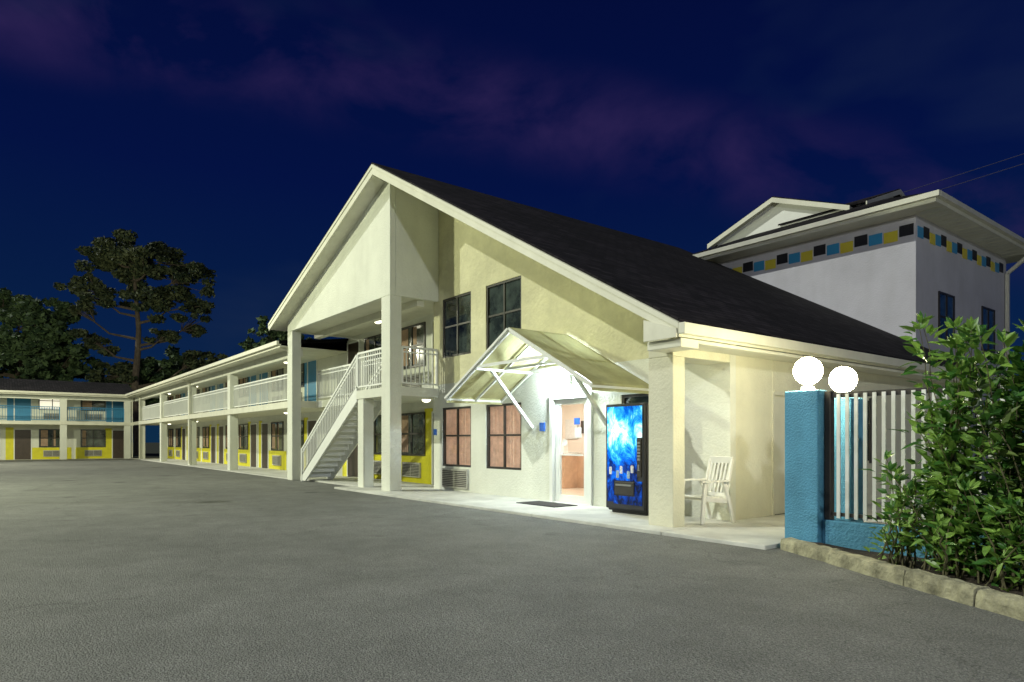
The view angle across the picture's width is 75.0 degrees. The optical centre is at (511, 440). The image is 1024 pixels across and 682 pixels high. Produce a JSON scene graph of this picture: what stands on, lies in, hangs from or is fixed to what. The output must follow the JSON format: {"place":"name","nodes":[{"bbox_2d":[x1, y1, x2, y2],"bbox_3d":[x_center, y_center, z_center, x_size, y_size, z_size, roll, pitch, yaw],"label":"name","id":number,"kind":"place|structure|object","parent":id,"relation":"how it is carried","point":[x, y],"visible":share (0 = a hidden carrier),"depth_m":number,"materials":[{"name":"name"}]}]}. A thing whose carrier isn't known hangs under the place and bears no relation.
{"place":"outdoors","nodes":[
{"label":"outdoors","id":0,"kind":"place"},
{"bbox_2d":[298,298,433,338],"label":"portico ceiling","id":1,"kind":"structure","parent":0,"point":[360,321],"depth_m":19.78,"materials":[{"name":"white paint"}]},
{"bbox_2d":[375,321,430,402],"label":"portico ceiling lamps","id":2,"kind":"object","parent":1,"relation":"attached to","point":[423,400],"visible":0.54,"depth_m":18.13,"materials":[{"name":"white glass"}]},
{"bbox_2d":[347,313,433,455],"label":"portico room wall","id":3,"kind":"structure","parent":0,"point":[415,407],"depth_m":19.62,"materials":[{"name":"beige paint"}]},
{"bbox_2d":[366,326,416,365],"bbox_3d":[-3.865,-2.825,21.099,0.004,1.110,3.398,0,0,-38],"label":"curtain","id":4,"kind":"object","parent":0,"point":[404,337],"visible":0.64,"depth_m":20.24,"materials":[{"name":"beige fabric"}]},
{"bbox_2d":[0,459,1023,681],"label":"asphalt parking lot","id":5,"kind":"structure","parent":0,"point":[124,570],"depth_m":5.46,"materials":[{"name":"grey asphalt"}]},
{"bbox_2d":[780,537,1023,620],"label":"planter curb","id":6,"kind":"structure","parent":5,"relation":"on","point":[988,598],"depth_m":5.82,"materials":[{"name":"concrete"}]},
{"bbox_2d":[813,542,1023,595],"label":"mulch bed","id":7,"kind":"object","parent":6,"relation":"in","point":[965,578],"visible":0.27,"depth_m":6.32,"materials":[{"name":"brown soil"}]},
{"bbox_2d":[859,446,1023,596],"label":"shrub","id":8,"kind":"object","parent":7,"relation":"on","point":[935,532],"visible":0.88,"depth_m":5.86,"materials":[{"name":"green plant"}]},
{"bbox_2d":[890,311,1023,588],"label":"shrub","id":9,"kind":"object","parent":7,"relation":"on","point":[953,458],"visible":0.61,"depth_m":5.87,"materials":[{"name":"green plant"}]},
{"bbox_2d":[953,378,1023,558],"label":"shrub","id":10,"kind":"object","parent":7,"relation":"on","point":[990,421],"visible":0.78,"depth_m":5.48,"materials":[{"name":"green plant"}]},
{"bbox_2d":[785,383,1021,569],"bbox_3d":[6.655,0.375,4.783,1.140,1.950,9.400,0,0,-38],"label":"pool fence","id":11,"kind":"object","parent":5,"relation":"on","point":[825,462],"visible":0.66,"depth_m":7.84,"materials":[{"name":"blue paint"}]},
{"bbox_2d":[793,357,822,390],"bbox_3d":[3.568,-0.802,8.045,0.330,0.405,0.330,0,0,-38],"label":"globe lamp","id":12,"kind":"object","parent":11,"relation":"on","point":[807,372],"visible":0.99,"depth_m":7.94,"materials":[{"name":"white glass"}]},
{"bbox_2d":[829,367,857,392],"bbox_3d":[4.236,-0.743,8.538,0.330,0.405,0.330,0,0,-38],"label":"globe lamp","id":13,"kind":"object","parent":11,"relation":"on","point":[843,379],"visible":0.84,"depth_m":8.43,"materials":[{"name":"white glass"}]},
{"bbox_2d":[0,0,1023,442],"label":"sky","id":14,"kind":"structure","parent":0,"point":[232,135],"materials":[{"name":"blue"}]},
{"bbox_2d":[131,443,995,514],"bbox_3d":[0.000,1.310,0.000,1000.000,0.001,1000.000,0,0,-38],"label":"ground","id":15,"kind":"structure","parent":0,"point":[152,450],"depth_m":80.46,"materials":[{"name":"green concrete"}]},
{"bbox_2d":[0,287,108,380],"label":"oak tree","id":16,"kind":"object","parent":15,"relation":"on","point":[39,344],"visible":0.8,"depth_m":59.66,"materials":[{"name":"green plant"}]},
{"bbox_2d":[0,378,134,460],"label":"motel guest wing","id":17,"kind":"structure","parent":15,"relation":"on","point":[51,420],"depth_m":46.85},
{"bbox_2d":[40,399,59,409],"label":"up lit window","id":18,"kind":"structure","parent":17,"relation":"in","point":[56,403],"depth_m":46.89,"materials":[{"name":"white glass"}]},
{"bbox_2d":[15,430,123,459],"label":"low doors","id":19,"kind":"structure","parent":17,"relation":"in","point":[22,437],"depth_m":46.13,"materials":[{"name":"brown wood"}]},
{"bbox_2d":[15,398,123,421],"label":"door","id":20,"kind":"structure","parent":17,"relation":"in","point":[19,402],"depth_m":46.10,"materials":[{"name":"teal paint"}]},
{"bbox_2d":[40,430,104,446],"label":"low window glass","id":21,"kind":"structure","parent":17,"relation":"in","point":[89,433],"depth_m":48.29,"materials":[{"name":"glass"}]},
{"bbox_2d":[39,429,105,446],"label":"low window frames","id":22,"kind":"structure","parent":17,"relation":"in","point":[52,438],"depth_m":48.13,"materials":[{"name":"brown metal"}]},
{"bbox_2d":[39,399,105,410],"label":"window","id":23,"kind":"structure","parent":17,"relation":"in","point":[39,399],"depth_m":48.00,"materials":[{"name":"brown metal"}]},
{"bbox_2d":[81,400,104,410],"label":"window frame","id":24,"kind":"structure","parent":17,"relation":"in","point":[96,405],"depth_m":48.67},
{"bbox_2d":[33,356,178,427],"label":"oak tree","id":25,"kind":"object","parent":15,"relation":"on","point":[150,366],"visible":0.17,"depth_m":64.08,"materials":[{"name":"green plant"}]},
{"bbox_2d":[53,228,227,454],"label":"pine tree","id":26,"kind":"object","parent":15,"relation":"on","point":[129,261],"visible":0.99,"depth_m":61.20,"materials":[{"name":"green plant"}]},
{"bbox_2d":[156,344,205,379],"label":"oak tree","id":27,"kind":"object","parent":15,"relation":"on","point":[172,353],"visible":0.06,"depth_m":69.09,"materials":[{"name":"green plant"}]},
{"bbox_2d":[125,338,348,478],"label":"motel guest wing","id":28,"kind":"structure","parent":15,"relation":"on","point":[229,414],"depth_m":30.42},
{"bbox_2d":[168,420,303,450],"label":"low window frames","id":29,"kind":"structure","parent":28,"relation":"in","point":[282,422],"depth_m":33.47,"materials":[{"name":"brown metal"}]},
{"bbox_2d":[168,363,303,403],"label":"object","id":30,"kind":"structure","parent":28,"relation":"in","point":[303,363],"depth_m":32.88,"materials":[{"name":"brown metal"}]},
{"bbox_2d":[172,421,302,449],"bbox_3d":[-16.514,-0.195,37.434,0.030,1.170,26.400,0,0,-38],"label":"low window glass","id":31,"kind":"structure","parent":28,"relation":"in","point":[280,424],"depth_m":33.23,"materials":[{"name":"glass"}]},
{"bbox_2d":[177,363,302,402],"bbox_3d":[-16.514,-2.815,37.434,0.030,1.170,26.400,0,0,-38],"label":"window","id":32,"kind":"structure","parent":28,"relation":"in","point":[279,372],"depth_m":29.37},
{"bbox_2d":[182,421,315,467],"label":"low doors","id":33,"kind":"structure","parent":28,"relation":"in","point":[311,424],"depth_m":32.22,"materials":[{"name":"wood"}]},
{"bbox_2d":[182,360,315,414],"bbox_3d":[-16.508,-2.375,37.438,0.035,2.050,29.200,0,0,-38],"label":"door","id":34,"kind":"structure","parent":28,"relation":"in","point":[312,364],"depth_m":26.49,"materials":[{"name":"teal paint"}]},
{"bbox_2d":[238,315,312,351],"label":"oak tree","id":35,"kind":"object","parent":15,"relation":"on","point":[272,336],"visible":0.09,"depth_m":44.99,"materials":[{"name":"green plant"}]},
{"bbox_2d":[434,355,735,520],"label":"office lower wall","id":36,"kind":"structure","parent":15,"relation":"on","point":[710,410],"depth_m":12.76,"materials":[{"name":"beige paint"}]},
{"bbox_2d":[442,468,468,488],"bbox_3d":[-1.417,0.940,16.650,0.070,0.480,1.150,0,0,-38],"label":"ac unit","id":37,"kind":"object","parent":36,"relation":"attached to","point":[466,476],"visible":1,"depth_m":16.54,"materials":[{"name":"grey metal"}]},
{"bbox_2d":[442,470,465,486],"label":"ac louvres","id":38,"kind":"object","parent":37,"relation":"attached to","point":[454,478],"visible":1,"depth_m":16.64,"materials":[{"name":"grey metal"}]},
{"bbox_2d":[443,406,470,466],"bbox_3d":[-1.350,-0.095,16.677,0.070,1.490,1.310,0,0,-38],"label":"window frame","id":39,"kind":"object","parent":36,"relation":"attached to","point":[445,435],"visible":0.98,"depth_m":16.67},
{"bbox_2d":[446,408,469,464],"bbox_3d":[-1.298,-0.095,16.717,0.082,1.490,1.310,0,0,-38],"label":"curtain","id":40,"kind":"object","parent":36,"relation":"hanging from","point":[464,441],"visible":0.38,"depth_m":16.73,"materials":[{"name":"fabric"}]},
{"bbox_2d":[487,402,520,469],"bbox_3d":[-0.161,-0.095,15.144,0.070,1.490,1.330,0,0,-38],"label":"window frame","id":41,"kind":"object","parent":36,"relation":"attached to","point":[504,434],"visible":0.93,"depth_m":15.14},
{"bbox_2d":[490,405,520,467],"bbox_3d":[-0.109,-0.095,15.184,0.082,1.490,1.330,0,0,-38],"label":"curtain","id":42,"kind":"object","parent":36,"relation":"hanging from","point":[513,443],"visible":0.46,"depth_m":15.20,"materials":[{"name":"fabric"}]},
{"bbox_2d":[433,418,579,434],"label":"blue signs","id":43,"kind":"object","parent":36,"relation":"attached to","point":[542,424],"visible":1,"depth_m":13.95,"materials":[{"name":"blue plastic"}]},
{"bbox_2d":[444,327,648,427],"bbox_3d":[0.523,-1.191,12.922,1.537,1.862,4.441,0,0,-38],"label":"entrance awning","id":44,"kind":"object","parent":36,"relation":"attached to","point":[509,361],"visible":0.99,"depth_m":12.86,"materials":[{"name":"metal"}]},
{"bbox_2d":[564,375,571,384],"bbox_3d":[1.113,-1.210,13.355,0.070,0.180,0.180,0,0,-38],"label":"entrance lamp base","id":45,"kind":"object","parent":36,"relation":"attached to","point":[569,379],"visible":0.86,"depth_m":13.30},
{"bbox_2d":[549,392,592,505],"bbox_3d":[1.202,0.155,13.347,0.140,2.190,1.220,0,0,-38],"label":"entrance door frame","id":46,"kind":"object","parent":36,"relation":"attached to","point":[586,498],"visible":0.91,"depth_m":13.48,"materials":[{"name":"white wood"}]},
{"bbox_2d":[563,427,580,445],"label":"door notices","id":47,"kind":"object","parent":46,"relation":"attached to","point":[577,432],"depth_m":13.26,"materials":[{"name":"paper"}]},
{"bbox_2d":[434,209,735,384],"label":"office upper wall","id":48,"kind":"structure","parent":36,"relation":"on","point":[475,262],"depth_m":14.53,"materials":[{"name":"yellow paint"}]},
{"bbox_2d":[443,291,470,357],"bbox_3d":[-1.350,-2.865,16.677,0.070,1.510,1.310,0,0,-38],"label":"window frame","id":49,"kind":"object","parent":48,"relation":"attached to","point":[451,298],"visible":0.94,"depth_m":16.65,"materials":[{"name":"black metal"}]},
{"bbox_2d":[445,294,469,355],"bbox_3d":[-1.350,-2.865,16.677,0.001,1.410,1.210,0,0,-38],"label":"window glass","id":50,"kind":"object","parent":49,"relation":"in","point":[463,329],"visible":1,"depth_m":16.66,"materials":[{"name":"glass"}]},
{"bbox_2d":[487,276,520,348],"bbox_3d":[-0.161,-2.865,15.144,0.070,1.510,1.330,0,0,-38],"label":"window frame","id":51,"kind":"object","parent":48,"relation":"attached to","point":[503,313],"visible":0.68,"depth_m":15.20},
{"bbox_2d":[489,279,520,346],"bbox_3d":[-0.161,-2.865,15.144,0.001,1.410,1.230,0,0,-38],"label":"window glass","id":52,"kind":"object","parent":51,"relation":"in","point":[512,298],"visible":0.6,"depth_m":15.17,"materials":[{"name":"black glass"}]},
{"bbox_2d":[622,394,648,403],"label":"window frame","id":53,"kind":"object","parent":36,"relation":"attached to","point":[630,395],"visible":0.1,"depth_m":12.09,"materials":[{"name":"black metal"}]},
{"bbox_2d":[625,396,648,403],"bbox_3d":[2.453,-0.095,11.774,0.001,1.390,1.220,0,0,-38],"label":"window glass","id":54,"kind":"object","parent":53,"relation":"in","point":[642,399],"visible":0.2,"depth_m":12.02,"materials":[{"name":"black glass"}]},
{"bbox_2d":[718,215,1005,480],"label":"walls","id":55,"kind":"structure","parent":15,"relation":"on","point":[892,287],"depth_m":18.70,"materials":[{"name":"paint"}]},
{"bbox_2d":[693,190,1023,457],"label":"eaves and gutter","id":56,"kind":"object","parent":55,"relation":"attached to","point":[942,209],"visible":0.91,"depth_m":18.75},
{"bbox_2d":[694,189,926,253],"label":"shingle roof","id":57,"kind":"structure","parent":56,"relation":"on","point":[854,206],"depth_m":20.55,"materials":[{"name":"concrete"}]},
{"bbox_2d":[717,197,893,245],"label":"gable walls","id":58,"kind":"structure","parent":57,"relation":"on","point":[773,216],"depth_m":22.14,"materials":[{"name":"white paint"}]},
{"bbox_2d":[707,189,904,248],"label":"gable trim","id":59,"kind":"structure","parent":58,"relation":"attached to","point":[743,221],"depth_m":21.73,"materials":[{"name":"white paint"}]},
{"bbox_2d":[730,223,1002,272],"bbox_3d":[11.059,-5.545,19.679,9.176,0.290,4.555,0,0,5],"label":"black tile band","id":60,"kind":"object","parent":55,"relation":"attached to","point":[904,230],"visible":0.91,"depth_m":19.21,"materials":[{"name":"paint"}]},
{"bbox_2d":[938,291,994,433],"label":"window frames","id":61,"kind":"structure","parent":55,"relation":"attached to","point":[953,297],"depth_m":18.92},
{"bbox_2d":[940,294,993,441],"bbox_3d":[13.420,-1.975,19.654,4.300,4.150,0.030,0,0,-38],"label":"window glass","id":62,"kind":"object","parent":61,"relation":"in","point":[950,314],"visible":0.36,"depth_m":18.86,"materials":[{"name":"black glass"}]},
{"bbox_2d":[562,488,583,495],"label":"lobby floor","id":63,"kind":"structure","parent":0,"point":[574,491],"depth_m":16.37,"materials":[{"name":"tile"}]},
{"bbox_2d":[562,455,583,488],"bbox_3d":[1.480,0.798,18.201,1.250,0.897,1.850,0,0,-38],"label":"lobby counter","id":64,"kind":"object","parent":63,"relation":"on","point":[572,471],"visible":0.25,"depth_m":17.52,"materials":[{"name":"brown wood"}]},
{"bbox_2d":[562,419,580,453],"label":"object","id":65,"kind":"object","parent":64,"relation":"on","point":[570,426],"visible":0.48,"depth_m":18.92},
{"bbox_2d":[562,404,583,453],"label":"lobby walls","id":66,"kind":"structure","parent":63,"relation":"on","point":[571,411],"depth_m":18.96,"materials":[{"name":"beige paint"}]},
{"bbox_2d":[581,421,583,432],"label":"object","id":67,"kind":"object","parent":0,"point":[582,426],"visible":0.12,"depth_m":18.58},
{"bbox_2d":[307,476,987,549],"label":"sidewalk","id":68,"kind":"structure","parent":0,"point":[765,532],"depth_m":10.99,"materials":[{"name":"concrete"}]},
{"bbox_2d":[301,354,380,480],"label":"staircase","id":69,"kind":"structure","parent":68,"relation":"on","point":[337,445],"depth_m":19.97,"materials":[{"name":"white metal"}]},
{"bbox_2d":[288,182,437,490],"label":"portico gable and columns","id":70,"kind":"structure","parent":68,"relation":"on","point":[386,254],"depth_m":17.00,"materials":[{"name":"beige paint"}]},
{"bbox_2d":[342,408,432,483],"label":"painted panels","id":71,"kind":"object","parent":70,"relation":"attached to","point":[425,461],"visible":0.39,"depth_m":19.37,"materials":[{"name":"yellow paint"}]},
{"bbox_2d":[347,319,433,390],"bbox_3d":[-3.739,-2.400,20.956,0.060,2.100,6.820,0,0,-38],"label":"door frame","id":72,"kind":"structure","parent":70,"relation":"attached to","point":[358,341],"depth_m":22.87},
{"bbox_2d":[348,321,433,390],"bbox_3d":[-3.729,-2.375,20.964,0.035,2.050,6.700,0,0,-38],"label":"door","id":73,"kind":"structure","parent":72,"relation":"in","point":[352,350],"depth_m":23.18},
{"bbox_2d":[347,411,433,484],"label":"door frames","id":74,"kind":"structure","parent":70,"relation":"attached to","point":[432,451],"depth_m":19.01,"materials":[{"name":"white paint"}]},
{"bbox_2d":[348,413,433,484],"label":"doors","id":75,"kind":"structure","parent":70,"relation":"attached to","point":[353,464],"depth_m":23.18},
{"bbox_2d":[364,322,425,368],"bbox_3d":[-3.744,-2.815,20.952,0.057,1.270,4.000,0,0,-38],"label":"window frame","id":76,"kind":"structure","parent":70,"relation":"attached to","point":[411,326],"depth_m":19.89,"materials":[{"name":"metal"}]},
{"bbox_2d":[365,324,423,367],"bbox_3d":[-3.735,-2.815,20.959,0.030,1.170,3.900,0,0,-38],"label":"window glass","id":77,"kind":"object","parent":76,"relation":"in","point":[420,333],"visible":0.43,"depth_m":20.05,"materials":[{"name":"clear glass"}]},
{"bbox_2d":[374,460,420,477],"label":"ac units","id":78,"kind":"object","parent":70,"relation":"attached to","point":[410,468],"visible":0.61,"depth_m":20.00},
{"bbox_2d":[374,462,418,475],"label":"ac louvres","id":79,"kind":"object","parent":78,"relation":"attached to","point":[402,468],"visible":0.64,"depth_m":20.15,"materials":[{"name":"grey metal"}]},
{"bbox_2d":[375,373,420,387],"bbox_3d":[-3.758,-1.750,20.941,0.070,0.440,3.500,0,0,-38],"label":"air conditioner","id":80,"kind":"object","parent":70,"relation":"attached to","point":[410,385],"visible":0.14,"depth_m":19.81,"materials":[{"name":"grey metal"}]},
{"bbox_2d":[375,375,418,387],"bbox_3d":[-3.789,-1.744,20.917,0.009,0.337,3.440,0,0,-38],"label":"air conditioner grille","id":81,"kind":"object","parent":80,"relation":"attached to","point":[409,381],"visible":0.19,"depth_m":19.86,"materials":[{"name":"grey metal"}]},
{"bbox_2d":[374,412,424,455],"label":"window frames","id":82,"kind":"structure","parent":70,"relation":"attached to","point":[411,433],"depth_m":19.95,"materials":[{"name":"brown metal"}]},
{"bbox_2d":[375,414,423,453],"bbox_3d":[-3.735,-0.195,20.959,0.030,1.170,3.900,0,0,-38],"label":"window glass","id":83,"kind":"object","parent":82,"relation":"attached to","point":[417,427],"visible":0.5,"depth_m":19.91,"materials":[{"name":"black glass"}]},
{"bbox_2d":[401,416,407,451],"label":"drapes","id":84,"kind":"object","parent":70,"relation":"attached to","point":[404,429],"visible":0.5,"depth_m":20.34,"materials":[{"name":"beige fabric"}]},
{"bbox_2d":[317,387,437,486],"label":"landing deck and post","id":85,"kind":"structure","parent":68,"relation":"on","point":[366,398],"depth_m":17.90,"materials":[{"name":"beige paint"}]},
{"bbox_2d":[317,346,437,398],"bbox_3d":[-4.636,-1.903,19.747,1.339,0.945,7.169,0,0,-38],"label":"landing railing","id":86,"kind":"object","parent":85,"relation":"on","point":[367,370],"visible":0.74,"depth_m":17.68,"materials":[{"name":"white metal"}]},
{"bbox_2d":[516,501,577,507],"bbox_3d":[0.673,1.242,13.083,0.600,0.014,1.150,0,0,-38],"label":"doormat","id":87,"kind":"object","parent":68,"relation":"on","point":[546,504],"visible":1,"depth_m":12.95,"materials":[{"name":"rubber"}]},
{"bbox_2d":[606,402,648,515],"bbox_3d":[2.142,0.310,11.507,0.650,1.880,0.880,0,0,-38],"label":"vending machine","id":88,"kind":"object","parent":68,"relation":"on","point":[627,458],"visible":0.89,"depth_m":11.26,"materials":[{"name":"blue plastic"}]},
{"bbox_2d":[685,456,735,524],"bbox_3d":[2.999,0.751,10.315,0.666,1.011,0.630,0,0,-24],"label":"patio armchair","id":89,"kind":"object","parent":68,"relation":"on","point":[723,497],"visible":0.91,"depth_m":10.25,"materials":[{"name":"plastic"}]},
{"bbox_2d":[649,336,964,527],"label":"side wall and corner column","id":90,"kind":"structure","parent":68,"relation":"on","point":[759,381],"depth_m":10.70,"materials":[{"name":"beige paint"}]},
{"bbox_2d":[271,175,976,380],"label":"roof deck soffit","id":91,"kind":"structure","parent":90,"relation":"on","point":[357,211],"depth_m":18.26,"materials":[{"name":"white paint"}]},
{"bbox_2d":[268,164,680,336],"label":"rake fascia","id":92,"kind":"structure","parent":91,"relation":"attached to","point":[628,302],"depth_m":12.37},
{"bbox_2d":[643,320,676,341],"bbox_3d":[2.040,-1.547,9.194,0.030,0.306,0.570,0,0,-38],"label":"eave return","id":93,"kind":"object","parent":92,"relation":"attached to","point":[652,331],"visible":1,"depth_m":9.22,"materials":[{"name":"beige paint"}]},
{"bbox_2d":[268,162,960,366],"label":"shingle roof","id":94,"kind":"structure","parent":91,"relation":"on","point":[679,284],"depth_m":13.97,"materials":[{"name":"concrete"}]},
{"bbox_2d":[268,322,991,384],"bbox_3d":[1.637,-2.587,19.210,11.665,2.635,17.170,0,0,-38],"label":"gutter and soffit","id":95,"kind":"object","parent":91,"relation":"attached to","point":[684,344],"visible":0.67,"depth_m":10.42,"materials":[{"name":"beige paint"}]},
{"bbox_2d":[772,391,784,514],"bbox_3d":[4.720,0.210,11.463,0.930,2.080,0.050,0,0,-38],"label":"side door frame","id":96,"kind":"object","parent":90,"relation":"attached to","point":[774,393],"visible":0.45,"depth_m":11.17,"materials":[{"name":"beige wood"}]},
{"bbox_2d":[775,395,784,513],"bbox_3d":[4.673,0.240,11.515,0.840,2.020,0.070,0,0,-38],"label":"side door","id":97,"kind":"structure","parent":96,"relation":"attached to","point":[779,454],"depth_m":11.39,"materials":[{"name":"beige wood"}]},
{"bbox_2d":[853,397,871,462],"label":"side window frame","id":98,"kind":"object","parent":90,"relation":"attached to","point":[870,430],"visible":0.33,"depth_m":13.32,"materials":[{"name":"brown metal"}]},
{"bbox_2d":[867,400,868,460],"bbox_3d":[6.575,-0.200,12.896,1.400,1.200,0.010,0,0,-38],"label":"side window glass","id":99,"kind":"object","parent":98,"relation":"attached to","point":[867,430],"visible":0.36,"depth_m":13.28,"materials":[{"name":"black glass"}]},
{"bbox_2d":[903,154,1023,192],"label":"power line","id":100,"kind":"object","parent":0,"point":[969,171],"visible":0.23,"depth_m":26.09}
]}

